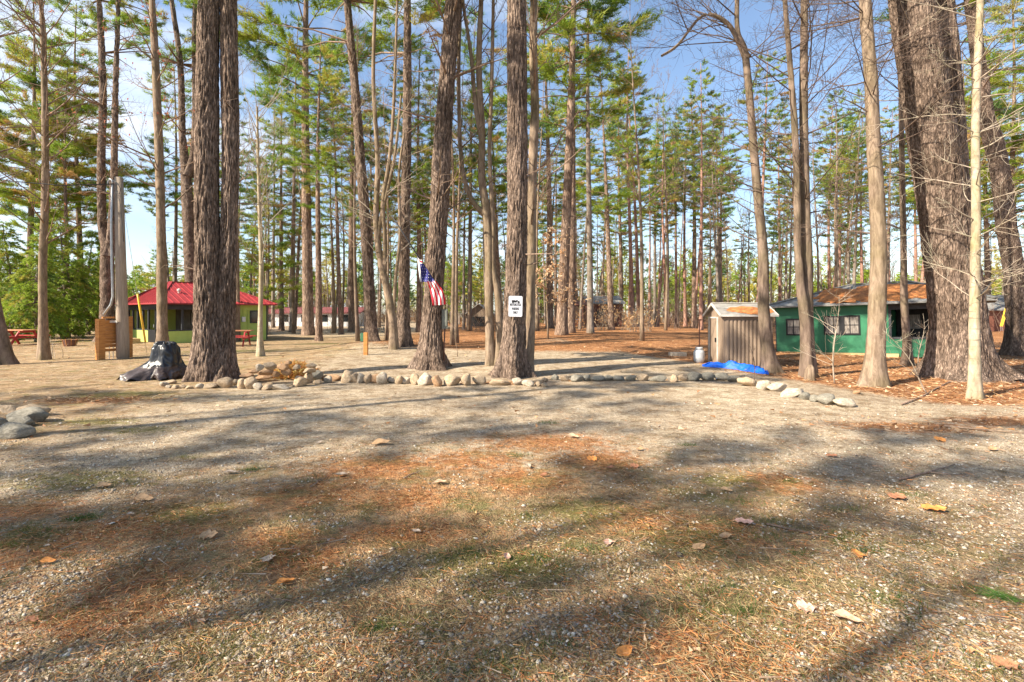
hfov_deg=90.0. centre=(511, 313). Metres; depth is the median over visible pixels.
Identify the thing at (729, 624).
fallen twig
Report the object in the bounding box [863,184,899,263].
bare tree
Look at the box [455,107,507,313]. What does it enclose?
pine tree
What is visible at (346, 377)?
stone
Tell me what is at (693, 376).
stone
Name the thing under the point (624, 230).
pine tree
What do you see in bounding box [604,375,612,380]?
stone
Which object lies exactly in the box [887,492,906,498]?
fallen leaf
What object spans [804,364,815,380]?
tree stub
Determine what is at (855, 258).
pine tree
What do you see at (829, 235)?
pine tree
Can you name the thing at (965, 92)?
pine tree
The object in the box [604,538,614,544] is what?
fallen leaf
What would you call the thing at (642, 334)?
pine tree
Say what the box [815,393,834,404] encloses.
stone
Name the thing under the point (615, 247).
pine tree
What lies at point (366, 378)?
stone
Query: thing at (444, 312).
door
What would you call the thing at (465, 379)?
stone
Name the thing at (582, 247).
pine tree
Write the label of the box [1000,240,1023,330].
guy wire
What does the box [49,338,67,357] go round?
bush
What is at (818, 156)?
pine tree
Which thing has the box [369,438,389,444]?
fallen leaf
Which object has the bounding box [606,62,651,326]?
red pine tree
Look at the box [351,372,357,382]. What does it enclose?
stone
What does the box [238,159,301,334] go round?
young pine tree
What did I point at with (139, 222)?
sky
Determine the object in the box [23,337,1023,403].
needle carpet
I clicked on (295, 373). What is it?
brush pile
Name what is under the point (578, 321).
bush
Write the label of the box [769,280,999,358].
cabin
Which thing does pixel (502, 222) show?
pine tree
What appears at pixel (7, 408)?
stone
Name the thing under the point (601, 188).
pine tree
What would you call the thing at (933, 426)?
leaf litter
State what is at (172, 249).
pine tree
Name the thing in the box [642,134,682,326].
red pine tree
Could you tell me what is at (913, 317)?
window
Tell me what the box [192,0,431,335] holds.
pine tree
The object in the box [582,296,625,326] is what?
house
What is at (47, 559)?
fallen leaf
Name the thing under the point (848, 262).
pine tree
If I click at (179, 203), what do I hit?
pine tree
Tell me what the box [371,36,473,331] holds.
pine tree
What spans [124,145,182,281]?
pine tree
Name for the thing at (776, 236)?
pine tree
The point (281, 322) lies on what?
pine tree
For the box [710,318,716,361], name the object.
door
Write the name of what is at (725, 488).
fallen leaf
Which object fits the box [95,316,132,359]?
meter board
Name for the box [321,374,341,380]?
stone
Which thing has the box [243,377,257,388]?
stone
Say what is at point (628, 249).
red pine tree
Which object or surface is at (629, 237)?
red pine tree
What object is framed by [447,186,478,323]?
pine tree
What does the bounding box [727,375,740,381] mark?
stone
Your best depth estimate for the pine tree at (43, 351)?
16.91 m
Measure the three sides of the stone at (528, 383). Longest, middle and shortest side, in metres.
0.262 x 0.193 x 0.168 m
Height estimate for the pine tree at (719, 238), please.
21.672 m
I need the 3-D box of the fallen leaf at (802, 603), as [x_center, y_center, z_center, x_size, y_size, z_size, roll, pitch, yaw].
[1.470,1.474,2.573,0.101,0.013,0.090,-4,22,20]
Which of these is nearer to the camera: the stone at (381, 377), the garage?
the stone at (381, 377)
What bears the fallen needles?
on the ground at (82, 373)
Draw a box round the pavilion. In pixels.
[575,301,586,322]
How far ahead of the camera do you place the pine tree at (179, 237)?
73.71 m
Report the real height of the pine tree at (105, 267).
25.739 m
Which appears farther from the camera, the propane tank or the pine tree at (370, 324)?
the pine tree at (370, 324)
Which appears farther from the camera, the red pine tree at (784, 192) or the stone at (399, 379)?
the red pine tree at (784, 192)
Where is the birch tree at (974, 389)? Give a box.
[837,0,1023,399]
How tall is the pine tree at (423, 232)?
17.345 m
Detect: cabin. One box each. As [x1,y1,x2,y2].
[128,281,277,342]
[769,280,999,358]
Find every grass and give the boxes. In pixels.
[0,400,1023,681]
[0,408,1023,681]
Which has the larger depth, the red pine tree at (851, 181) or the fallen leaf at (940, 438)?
the red pine tree at (851, 181)
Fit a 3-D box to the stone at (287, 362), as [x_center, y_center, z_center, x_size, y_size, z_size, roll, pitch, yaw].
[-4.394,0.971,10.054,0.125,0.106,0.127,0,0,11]
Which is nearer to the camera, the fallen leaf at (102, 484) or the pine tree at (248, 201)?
the fallen leaf at (102, 484)
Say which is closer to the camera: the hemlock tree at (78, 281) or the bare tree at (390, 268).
the hemlock tree at (78, 281)
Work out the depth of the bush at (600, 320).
36.16 m
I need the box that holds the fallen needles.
[0,408,1023,681]
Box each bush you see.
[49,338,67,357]
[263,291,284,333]
[575,311,585,329]
[582,300,618,329]
[615,303,663,331]
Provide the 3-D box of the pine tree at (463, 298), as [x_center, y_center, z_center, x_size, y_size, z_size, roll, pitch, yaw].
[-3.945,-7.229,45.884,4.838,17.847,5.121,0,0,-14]
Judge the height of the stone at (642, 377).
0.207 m
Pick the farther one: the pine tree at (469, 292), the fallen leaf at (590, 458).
the pine tree at (469, 292)
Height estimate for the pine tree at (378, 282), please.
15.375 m
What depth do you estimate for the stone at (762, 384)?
9.94 m
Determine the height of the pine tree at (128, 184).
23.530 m
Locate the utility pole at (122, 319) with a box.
[103,177,129,358]
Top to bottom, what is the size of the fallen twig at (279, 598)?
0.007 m
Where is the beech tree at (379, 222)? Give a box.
[305,0,477,349]
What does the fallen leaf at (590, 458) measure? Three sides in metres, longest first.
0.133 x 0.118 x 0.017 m
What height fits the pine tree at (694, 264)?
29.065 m
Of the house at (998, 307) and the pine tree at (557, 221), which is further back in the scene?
the pine tree at (557, 221)
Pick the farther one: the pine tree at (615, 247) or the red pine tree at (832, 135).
the pine tree at (615, 247)
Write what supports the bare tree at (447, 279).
on the ground at (82, 373)
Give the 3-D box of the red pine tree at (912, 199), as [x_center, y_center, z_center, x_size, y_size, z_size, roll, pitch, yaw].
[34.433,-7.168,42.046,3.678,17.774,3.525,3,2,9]
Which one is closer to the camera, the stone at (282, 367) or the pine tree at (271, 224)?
the stone at (282, 367)
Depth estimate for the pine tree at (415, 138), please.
44.19 m
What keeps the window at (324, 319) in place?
in the long building
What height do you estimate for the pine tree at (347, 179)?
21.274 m
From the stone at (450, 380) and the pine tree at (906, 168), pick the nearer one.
the stone at (450, 380)
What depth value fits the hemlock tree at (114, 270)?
41.86 m
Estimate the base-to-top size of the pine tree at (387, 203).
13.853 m
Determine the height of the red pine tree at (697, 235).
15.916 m
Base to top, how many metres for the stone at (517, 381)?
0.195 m
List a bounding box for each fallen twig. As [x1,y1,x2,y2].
[266,592,296,601]
[616,497,648,511]
[685,599,764,644]
[766,523,833,537]
[898,464,960,479]
[901,380,1001,404]
[944,425,1023,433]
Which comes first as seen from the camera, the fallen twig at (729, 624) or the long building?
the fallen twig at (729, 624)
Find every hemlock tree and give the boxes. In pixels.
[0,221,34,338]
[1,229,80,342]
[22,216,99,338]
[60,234,115,334]
[89,245,132,318]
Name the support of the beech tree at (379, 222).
on the ground at (82, 373)
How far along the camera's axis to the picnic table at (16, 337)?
24.36 m
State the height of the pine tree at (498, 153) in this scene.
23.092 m
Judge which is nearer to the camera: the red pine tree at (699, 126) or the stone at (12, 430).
the stone at (12, 430)
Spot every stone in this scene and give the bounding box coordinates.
[0,405,17,412]
[0,417,7,425]
[0,422,35,438]
[6,406,48,421]
[7,416,35,424]
[16,404,50,411]
[160,381,169,385]
[165,379,176,383]
[195,383,203,388]
[202,383,217,388]
[216,377,232,387]
[237,378,245,388]
[240,373,253,377]
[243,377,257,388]
[248,369,258,373]
[253,383,262,389]
[255,375,272,379]
[256,364,264,370]
[257,370,273,375]
[261,384,272,389]
[263,362,276,369]
[272,371,280,376]
[272,384,289,389]
[277,363,288,370]
[281,369,291,375]
[284,360,291,365]
[292,376,307,386]
[293,364,300,369]
[303,368,315,372]
[304,373,312,383]
[306,363,316,367]
[312,370,323,379]
[313,380,321,384]
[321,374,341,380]
[324,375,331,382]
[341,370,353,382]
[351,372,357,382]
[357,373,364,382]
[363,373,371,382]
[370,374,377,382]
[376,372,387,383]
[387,376,394,382]
[395,375,403,383]
[402,377,410,383]
[410,373,418,384]
[417,372,432,384]
[431,375,441,386]
[444,375,459,385]
[460,373,470,385]
[472,375,485,384]
[489,379,510,385]
[512,377,522,384]
[522,380,533,386]
[551,374,558,379]
[560,375,569,380]
[571,374,583,380]
[583,374,590,380]
[590,375,604,380]
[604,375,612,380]
[612,375,624,380]
[625,375,635,380]
[636,373,648,380]
[650,375,666,381]
[670,374,677,381]
[678,374,687,380]
[687,371,701,380]
[700,372,713,380]
[714,372,727,380]
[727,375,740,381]
[737,377,756,385]
[756,380,770,389]
[767,382,786,390]
[780,388,803,396]
[798,392,809,399]
[809,394,817,401]
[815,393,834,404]
[833,398,855,407]
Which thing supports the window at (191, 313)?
in the cabin at (180, 309)
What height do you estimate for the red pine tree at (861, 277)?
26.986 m
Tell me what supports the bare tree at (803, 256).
on the ground at (82, 373)
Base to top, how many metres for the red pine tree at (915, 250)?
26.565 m
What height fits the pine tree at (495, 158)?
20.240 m
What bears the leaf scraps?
on the ground at (82, 373)
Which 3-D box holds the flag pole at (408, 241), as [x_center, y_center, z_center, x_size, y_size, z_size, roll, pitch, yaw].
[-2.408,-1.529,12.966,0.112,1.690,1.529,0,0,38]
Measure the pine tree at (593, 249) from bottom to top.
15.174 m
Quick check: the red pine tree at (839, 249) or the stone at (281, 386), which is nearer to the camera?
the stone at (281, 386)
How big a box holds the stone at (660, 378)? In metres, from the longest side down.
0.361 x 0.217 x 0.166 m
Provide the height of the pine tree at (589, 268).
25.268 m
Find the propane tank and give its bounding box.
[693,347,704,362]
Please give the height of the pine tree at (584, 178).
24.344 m
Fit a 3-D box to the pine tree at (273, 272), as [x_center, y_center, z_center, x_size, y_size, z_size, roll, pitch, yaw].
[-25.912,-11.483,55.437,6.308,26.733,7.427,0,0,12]
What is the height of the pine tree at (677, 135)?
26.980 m
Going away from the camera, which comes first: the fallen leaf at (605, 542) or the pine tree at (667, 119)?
the fallen leaf at (605, 542)
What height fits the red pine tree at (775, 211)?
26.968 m
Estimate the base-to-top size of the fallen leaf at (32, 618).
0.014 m
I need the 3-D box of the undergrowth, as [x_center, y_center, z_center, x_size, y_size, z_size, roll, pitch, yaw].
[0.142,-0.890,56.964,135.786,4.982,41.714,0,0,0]
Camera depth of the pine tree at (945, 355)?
11.10 m
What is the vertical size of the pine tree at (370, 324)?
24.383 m
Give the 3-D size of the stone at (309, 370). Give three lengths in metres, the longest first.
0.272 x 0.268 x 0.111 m
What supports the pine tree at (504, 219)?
on the ground at (82, 373)
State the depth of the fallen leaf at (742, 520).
3.67 m
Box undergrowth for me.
[5,275,1004,332]
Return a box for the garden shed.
[703,302,778,365]
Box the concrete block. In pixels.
[668,352,686,355]
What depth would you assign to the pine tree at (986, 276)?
53.16 m
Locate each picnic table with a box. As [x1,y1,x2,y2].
[8,329,50,344]
[235,330,256,346]
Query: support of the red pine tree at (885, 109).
on the ground at (82, 373)
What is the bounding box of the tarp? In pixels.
[702,360,768,373]
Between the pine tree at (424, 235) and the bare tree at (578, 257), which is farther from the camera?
the bare tree at (578, 257)
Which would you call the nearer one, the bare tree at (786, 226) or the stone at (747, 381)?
the stone at (747, 381)
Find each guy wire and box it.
[125,217,146,352]
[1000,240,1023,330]
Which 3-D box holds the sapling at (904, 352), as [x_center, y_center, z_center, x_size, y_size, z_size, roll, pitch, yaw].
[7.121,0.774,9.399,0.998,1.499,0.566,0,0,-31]
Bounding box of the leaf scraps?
[3,422,1023,681]
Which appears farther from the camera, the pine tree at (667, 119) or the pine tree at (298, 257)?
the pine tree at (667, 119)
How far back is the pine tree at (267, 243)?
46.47 m
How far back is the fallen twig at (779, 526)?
3.52 m
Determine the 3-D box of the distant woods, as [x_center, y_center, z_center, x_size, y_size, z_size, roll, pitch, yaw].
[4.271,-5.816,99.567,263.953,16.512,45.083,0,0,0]
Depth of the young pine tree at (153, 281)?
46.93 m
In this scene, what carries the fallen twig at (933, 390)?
on the ground at (82, 373)
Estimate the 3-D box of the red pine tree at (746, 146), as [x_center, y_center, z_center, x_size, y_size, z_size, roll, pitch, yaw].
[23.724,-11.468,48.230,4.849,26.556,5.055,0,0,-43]
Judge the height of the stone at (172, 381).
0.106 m
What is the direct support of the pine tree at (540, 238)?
on the ground at (82, 373)
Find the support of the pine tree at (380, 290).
on the ground at (82, 373)
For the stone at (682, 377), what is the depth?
11.46 m
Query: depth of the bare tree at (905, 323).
14.54 m
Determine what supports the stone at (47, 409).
on the ground at (82, 373)
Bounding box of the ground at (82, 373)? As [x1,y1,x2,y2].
[0,317,1023,681]
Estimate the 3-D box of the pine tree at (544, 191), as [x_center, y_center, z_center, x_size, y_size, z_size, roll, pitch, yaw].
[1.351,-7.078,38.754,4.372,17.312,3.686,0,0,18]
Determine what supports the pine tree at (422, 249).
on the ground at (82, 373)
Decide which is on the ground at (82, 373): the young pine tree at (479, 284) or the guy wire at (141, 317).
the young pine tree at (479, 284)
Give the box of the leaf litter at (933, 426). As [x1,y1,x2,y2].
[8,326,1023,432]
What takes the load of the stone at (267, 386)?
on the ground at (82, 373)
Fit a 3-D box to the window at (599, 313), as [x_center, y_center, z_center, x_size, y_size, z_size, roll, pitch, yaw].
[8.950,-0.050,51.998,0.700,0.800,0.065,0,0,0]
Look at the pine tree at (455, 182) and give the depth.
38.09 m
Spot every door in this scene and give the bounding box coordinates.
[148,307,155,342]
[442,310,446,325]
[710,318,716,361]
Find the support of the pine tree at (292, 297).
on the ground at (82, 373)
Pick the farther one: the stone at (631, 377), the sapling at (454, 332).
the sapling at (454, 332)
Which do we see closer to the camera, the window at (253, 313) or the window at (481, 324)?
the window at (253, 313)
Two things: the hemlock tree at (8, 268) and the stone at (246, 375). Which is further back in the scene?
the hemlock tree at (8, 268)
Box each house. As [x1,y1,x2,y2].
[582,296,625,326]
[987,295,1004,330]
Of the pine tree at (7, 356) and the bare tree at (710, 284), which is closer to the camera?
the pine tree at (7, 356)
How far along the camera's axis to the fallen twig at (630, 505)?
4.01 m
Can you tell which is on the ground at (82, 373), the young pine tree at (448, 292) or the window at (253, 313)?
the young pine tree at (448, 292)
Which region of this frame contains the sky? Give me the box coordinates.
[0,0,1023,316]
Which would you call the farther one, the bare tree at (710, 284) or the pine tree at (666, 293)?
the bare tree at (710, 284)
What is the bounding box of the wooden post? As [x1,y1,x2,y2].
[360,332,367,354]
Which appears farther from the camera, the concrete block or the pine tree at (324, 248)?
the pine tree at (324, 248)
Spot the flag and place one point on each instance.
(437, 294)
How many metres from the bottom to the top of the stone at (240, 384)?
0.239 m
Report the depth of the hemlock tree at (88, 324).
35.79 m
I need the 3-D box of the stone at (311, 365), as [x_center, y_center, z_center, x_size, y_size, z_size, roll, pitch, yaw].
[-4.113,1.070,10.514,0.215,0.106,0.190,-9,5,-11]
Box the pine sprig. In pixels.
[965,580,1023,606]
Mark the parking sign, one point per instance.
(515, 307)
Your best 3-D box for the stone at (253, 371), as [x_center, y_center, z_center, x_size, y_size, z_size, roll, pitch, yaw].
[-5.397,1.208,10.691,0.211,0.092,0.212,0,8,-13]
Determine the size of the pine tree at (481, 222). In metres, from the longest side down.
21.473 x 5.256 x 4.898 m
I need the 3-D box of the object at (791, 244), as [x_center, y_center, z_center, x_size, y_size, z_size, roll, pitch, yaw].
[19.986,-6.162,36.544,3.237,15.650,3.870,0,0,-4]
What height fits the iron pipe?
1.370 m
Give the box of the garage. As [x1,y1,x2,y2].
[465,303,494,326]
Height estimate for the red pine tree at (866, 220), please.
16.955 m
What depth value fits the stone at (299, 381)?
10.47 m
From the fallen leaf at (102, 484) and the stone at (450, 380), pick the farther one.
the stone at (450, 380)
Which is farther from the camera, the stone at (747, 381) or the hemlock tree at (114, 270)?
the hemlock tree at (114, 270)
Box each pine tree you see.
[0,0,110,299]
[0,2,165,334]
[0,36,127,331]
[0,68,131,337]
[22,0,171,341]
[104,0,220,282]
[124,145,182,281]
[136,249,172,292]
[138,42,191,280]
[155,0,292,381]
[167,246,183,279]
[168,131,220,235]
[169,116,244,205]
[178,218,183,256]
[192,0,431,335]
[219,88,265,256]
[220,152,266,275]
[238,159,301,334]
[239,84,325,330]
[239,214,271,295]
[239,216,252,260]
[242,85,301,327]
[244,10,345,331]
[260,31,373,340]
[266,148,332,327]
[272,0,413,341]
[276,205,301,306]
[287,66,373,334]
[296,26,383,331]
[312,216,342,306]
[337,99,397,295]
[340,216,361,306]
[357,0,459,346]
[357,204,397,326]
[364,0,506,370]
[365,63,434,272]
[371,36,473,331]
[373,237,389,323]
[392,176,422,306]
[410,179,429,307]
[410,185,448,291]
[411,91,463,295]
[411,121,473,331]
[413,202,428,295]
[428,5,505,330]
[443,243,473,312]
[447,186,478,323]
[450,135,488,329]
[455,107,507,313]
[458,67,506,303]
[468,109,506,282]
[470,0,562,379]
[472,259,494,307]
[473,184,502,256]
[475,159,507,306]
[493,0,664,332]
[493,5,605,327]
[505,0,651,334]
[528,0,653,332]
[536,155,560,250]
[537,139,564,299]
[538,154,585,325]
[538,192,554,323]
[543,139,591,317]
[557,204,596,297]
[559,66,663,329]
[560,137,616,328]
[580,208,615,295]
[581,85,669,325]
[602,220,628,302]
[604,49,653,326]
[604,183,631,293]
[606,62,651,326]
[622,205,639,316]
[624,93,682,326]
[637,171,664,326]
[640,106,690,325]
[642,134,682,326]
[649,176,680,326]
[651,182,673,307]
[652,92,737,324]
[652,105,698,324]
[658,136,688,326]
[669,105,706,325]
[679,59,725,329]
[686,129,740,302]
[687,169,719,327]
[691,129,742,301]
[695,109,743,302]
[703,201,735,299]
[703,230,716,302]
[705,107,744,301]
[731,214,754,301]
[736,51,791,301]
[755,190,792,303]
[758,104,791,300]
[764,175,793,298]
[766,176,793,298]
[774,141,799,296]
[809,88,867,282]
[809,105,854,289]
[817,108,867,283]
[818,110,864,285]
[818,168,854,286]
[821,150,855,287]
[828,89,891,283]
[830,193,869,284]
[841,106,887,282]
[841,204,869,281]
[847,0,1023,383]
[858,155,895,276]
[863,137,914,281]
[873,0,1023,356]
[880,105,909,281]
[890,53,1023,232]
[891,141,925,280]
[892,137,920,280]
[906,174,917,218]
[907,180,923,281]
[962,0,1023,254]
[964,0,1023,290]
[965,62,1023,294]
[967,114,1020,257]
[981,185,996,246]
[990,150,1023,259]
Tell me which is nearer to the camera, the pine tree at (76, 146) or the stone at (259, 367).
the stone at (259, 367)
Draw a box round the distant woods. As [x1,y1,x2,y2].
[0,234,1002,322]
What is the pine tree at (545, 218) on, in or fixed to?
on the ground at (82, 373)
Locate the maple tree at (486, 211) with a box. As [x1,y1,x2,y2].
[397,0,592,365]
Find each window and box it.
[190,312,192,324]
[250,310,257,322]
[322,315,327,321]
[472,317,484,326]
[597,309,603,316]
[786,319,799,334]
[823,315,860,334]
[909,313,921,329]
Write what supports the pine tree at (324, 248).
on the ground at (82, 373)
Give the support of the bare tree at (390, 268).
on the ground at (82, 373)
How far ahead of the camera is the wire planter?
23.43 m
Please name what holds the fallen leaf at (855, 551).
on the ground at (82, 373)
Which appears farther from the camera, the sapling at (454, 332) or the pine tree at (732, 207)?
the pine tree at (732, 207)
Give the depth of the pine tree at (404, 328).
20.06 m
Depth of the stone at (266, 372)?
10.80 m
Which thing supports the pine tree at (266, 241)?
on the ground at (82, 373)
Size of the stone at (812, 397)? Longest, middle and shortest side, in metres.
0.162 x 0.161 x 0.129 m
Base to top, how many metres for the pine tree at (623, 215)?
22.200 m
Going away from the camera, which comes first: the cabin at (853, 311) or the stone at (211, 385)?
the stone at (211, 385)
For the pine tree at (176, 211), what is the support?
on the ground at (82, 373)
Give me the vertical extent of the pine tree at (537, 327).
20.699 m
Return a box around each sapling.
[375,262,397,339]
[451,311,457,356]
[535,226,590,338]
[741,331,767,379]
[798,281,855,383]
[872,319,927,394]
[904,316,927,363]
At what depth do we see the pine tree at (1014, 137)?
35.79 m
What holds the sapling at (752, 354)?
on the ground at (82, 373)
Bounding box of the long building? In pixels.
[268,307,364,326]
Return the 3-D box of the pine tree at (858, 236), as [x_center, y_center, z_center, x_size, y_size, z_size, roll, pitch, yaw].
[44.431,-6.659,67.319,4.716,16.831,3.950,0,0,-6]
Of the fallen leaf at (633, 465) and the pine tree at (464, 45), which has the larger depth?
the pine tree at (464, 45)
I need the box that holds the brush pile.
[259,359,323,380]
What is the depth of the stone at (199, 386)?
10.20 m
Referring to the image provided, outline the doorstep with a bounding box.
[133,338,140,343]
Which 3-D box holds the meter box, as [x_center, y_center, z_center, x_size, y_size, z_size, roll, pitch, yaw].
[-1.805,0.589,13.741,0.150,1.411,0.118,0,0,0]
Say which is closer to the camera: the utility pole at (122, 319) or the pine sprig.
the pine sprig
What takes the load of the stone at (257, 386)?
on the ground at (82, 373)
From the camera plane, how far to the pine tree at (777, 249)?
57.89 m
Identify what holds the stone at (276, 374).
on the ground at (82, 373)
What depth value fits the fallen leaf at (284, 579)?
2.83 m
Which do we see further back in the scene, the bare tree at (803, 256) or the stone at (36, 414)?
the bare tree at (803, 256)
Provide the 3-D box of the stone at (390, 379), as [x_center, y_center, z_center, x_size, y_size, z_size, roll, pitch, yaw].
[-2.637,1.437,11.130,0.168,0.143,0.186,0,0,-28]
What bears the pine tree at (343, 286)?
on the ground at (82, 373)
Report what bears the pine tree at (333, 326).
on the ground at (82, 373)
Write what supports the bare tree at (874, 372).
on the ground at (82, 373)
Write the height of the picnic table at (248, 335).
0.764 m
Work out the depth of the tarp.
13.51 m
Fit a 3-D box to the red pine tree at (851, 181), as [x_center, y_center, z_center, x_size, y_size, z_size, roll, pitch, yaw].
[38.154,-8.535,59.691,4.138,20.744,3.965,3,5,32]
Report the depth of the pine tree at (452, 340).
22.14 m
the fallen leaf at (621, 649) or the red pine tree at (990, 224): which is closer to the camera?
the fallen leaf at (621, 649)
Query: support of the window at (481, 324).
in the garage
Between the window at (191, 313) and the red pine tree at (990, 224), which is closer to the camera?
the window at (191, 313)
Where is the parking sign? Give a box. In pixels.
[508,296,522,316]
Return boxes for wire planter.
[61,339,77,345]
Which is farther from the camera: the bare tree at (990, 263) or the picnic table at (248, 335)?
the bare tree at (990, 263)
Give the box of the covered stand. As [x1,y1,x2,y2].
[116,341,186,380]
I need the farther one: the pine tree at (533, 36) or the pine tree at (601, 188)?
the pine tree at (601, 188)
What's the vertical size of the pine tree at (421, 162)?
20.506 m
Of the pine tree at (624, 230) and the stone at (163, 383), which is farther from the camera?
the pine tree at (624, 230)
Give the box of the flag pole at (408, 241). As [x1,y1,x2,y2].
[392,216,434,280]
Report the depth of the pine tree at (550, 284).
44.70 m
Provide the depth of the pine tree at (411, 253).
69.78 m
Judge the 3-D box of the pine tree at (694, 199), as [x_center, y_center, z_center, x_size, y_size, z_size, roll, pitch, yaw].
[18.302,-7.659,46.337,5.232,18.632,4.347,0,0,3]
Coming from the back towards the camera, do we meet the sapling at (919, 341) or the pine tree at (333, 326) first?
the pine tree at (333, 326)
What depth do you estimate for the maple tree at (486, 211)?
14.13 m
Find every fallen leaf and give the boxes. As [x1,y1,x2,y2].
[24,615,38,621]
[37,557,55,561]
[96,482,111,486]
[197,529,217,538]
[260,554,274,560]
[273,578,294,584]
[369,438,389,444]
[586,455,596,460]
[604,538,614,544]
[613,645,631,655]
[628,462,638,467]
[691,543,704,548]
[718,486,732,490]
[719,532,731,537]
[732,517,753,523]
[796,599,815,612]
[829,609,861,621]
[851,549,866,558]
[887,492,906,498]
[918,503,946,510]
[934,435,945,441]
[991,655,1018,668]
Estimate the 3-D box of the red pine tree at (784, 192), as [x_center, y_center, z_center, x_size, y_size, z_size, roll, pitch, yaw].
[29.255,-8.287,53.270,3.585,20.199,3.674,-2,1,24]
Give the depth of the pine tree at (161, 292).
22.15 m
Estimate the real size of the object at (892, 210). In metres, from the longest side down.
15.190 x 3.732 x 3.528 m
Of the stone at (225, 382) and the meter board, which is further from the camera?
the meter board
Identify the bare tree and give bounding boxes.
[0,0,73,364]
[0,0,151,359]
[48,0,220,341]
[176,49,319,356]
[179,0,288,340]
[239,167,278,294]
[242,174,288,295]
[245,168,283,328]
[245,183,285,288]
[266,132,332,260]
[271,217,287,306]
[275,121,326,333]
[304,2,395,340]
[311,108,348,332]
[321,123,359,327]
[322,185,361,328]
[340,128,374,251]
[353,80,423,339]
[373,187,410,292]
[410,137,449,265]
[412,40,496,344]
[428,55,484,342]
[443,258,451,307]
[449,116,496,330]
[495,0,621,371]
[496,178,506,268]
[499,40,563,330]
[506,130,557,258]
[557,188,586,318]
[590,0,857,373]
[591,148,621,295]
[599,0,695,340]
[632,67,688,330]
[651,0,959,377]
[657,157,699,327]
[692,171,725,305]
[703,245,714,302]
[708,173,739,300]
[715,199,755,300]
[726,0,1023,387]
[732,223,755,301]
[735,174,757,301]
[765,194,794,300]
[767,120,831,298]
[767,173,793,263]
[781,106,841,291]
[789,0,1023,365]
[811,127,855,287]
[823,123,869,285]
[832,224,859,280]
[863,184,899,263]
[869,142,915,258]
[981,166,1023,260]
[981,218,1001,294]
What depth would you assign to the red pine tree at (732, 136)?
61.77 m
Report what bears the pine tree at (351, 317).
on the ground at (82, 373)
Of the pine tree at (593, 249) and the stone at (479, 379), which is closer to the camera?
the stone at (479, 379)
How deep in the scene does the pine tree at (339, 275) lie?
35.70 m
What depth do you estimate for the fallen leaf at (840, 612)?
2.49 m
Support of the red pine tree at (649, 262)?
on the ground at (82, 373)
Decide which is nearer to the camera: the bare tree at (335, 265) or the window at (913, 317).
the window at (913, 317)
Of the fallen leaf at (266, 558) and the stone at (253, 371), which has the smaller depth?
the fallen leaf at (266, 558)
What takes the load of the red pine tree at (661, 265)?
on the ground at (82, 373)
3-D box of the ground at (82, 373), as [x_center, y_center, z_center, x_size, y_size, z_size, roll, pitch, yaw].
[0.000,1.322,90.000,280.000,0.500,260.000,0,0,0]
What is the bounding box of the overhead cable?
[1,179,113,185]
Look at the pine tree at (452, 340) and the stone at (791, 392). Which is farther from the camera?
the pine tree at (452, 340)
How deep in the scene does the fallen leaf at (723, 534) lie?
3.42 m
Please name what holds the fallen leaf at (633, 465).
on the ground at (82, 373)
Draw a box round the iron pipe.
[698,319,701,346]
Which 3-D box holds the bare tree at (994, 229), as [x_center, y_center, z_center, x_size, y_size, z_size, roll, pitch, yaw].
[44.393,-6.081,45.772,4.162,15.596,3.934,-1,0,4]
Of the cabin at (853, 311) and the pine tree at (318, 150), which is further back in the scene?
the pine tree at (318, 150)
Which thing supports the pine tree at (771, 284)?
on the ground at (82, 373)
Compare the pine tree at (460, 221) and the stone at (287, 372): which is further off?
the pine tree at (460, 221)
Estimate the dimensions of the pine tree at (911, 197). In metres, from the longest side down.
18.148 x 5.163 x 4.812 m
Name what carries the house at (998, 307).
on the ground at (82, 373)
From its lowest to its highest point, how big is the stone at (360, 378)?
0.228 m
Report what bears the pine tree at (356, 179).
on the ground at (82, 373)
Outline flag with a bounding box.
[417,256,445,304]
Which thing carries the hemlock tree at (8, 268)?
on the ground at (82, 373)

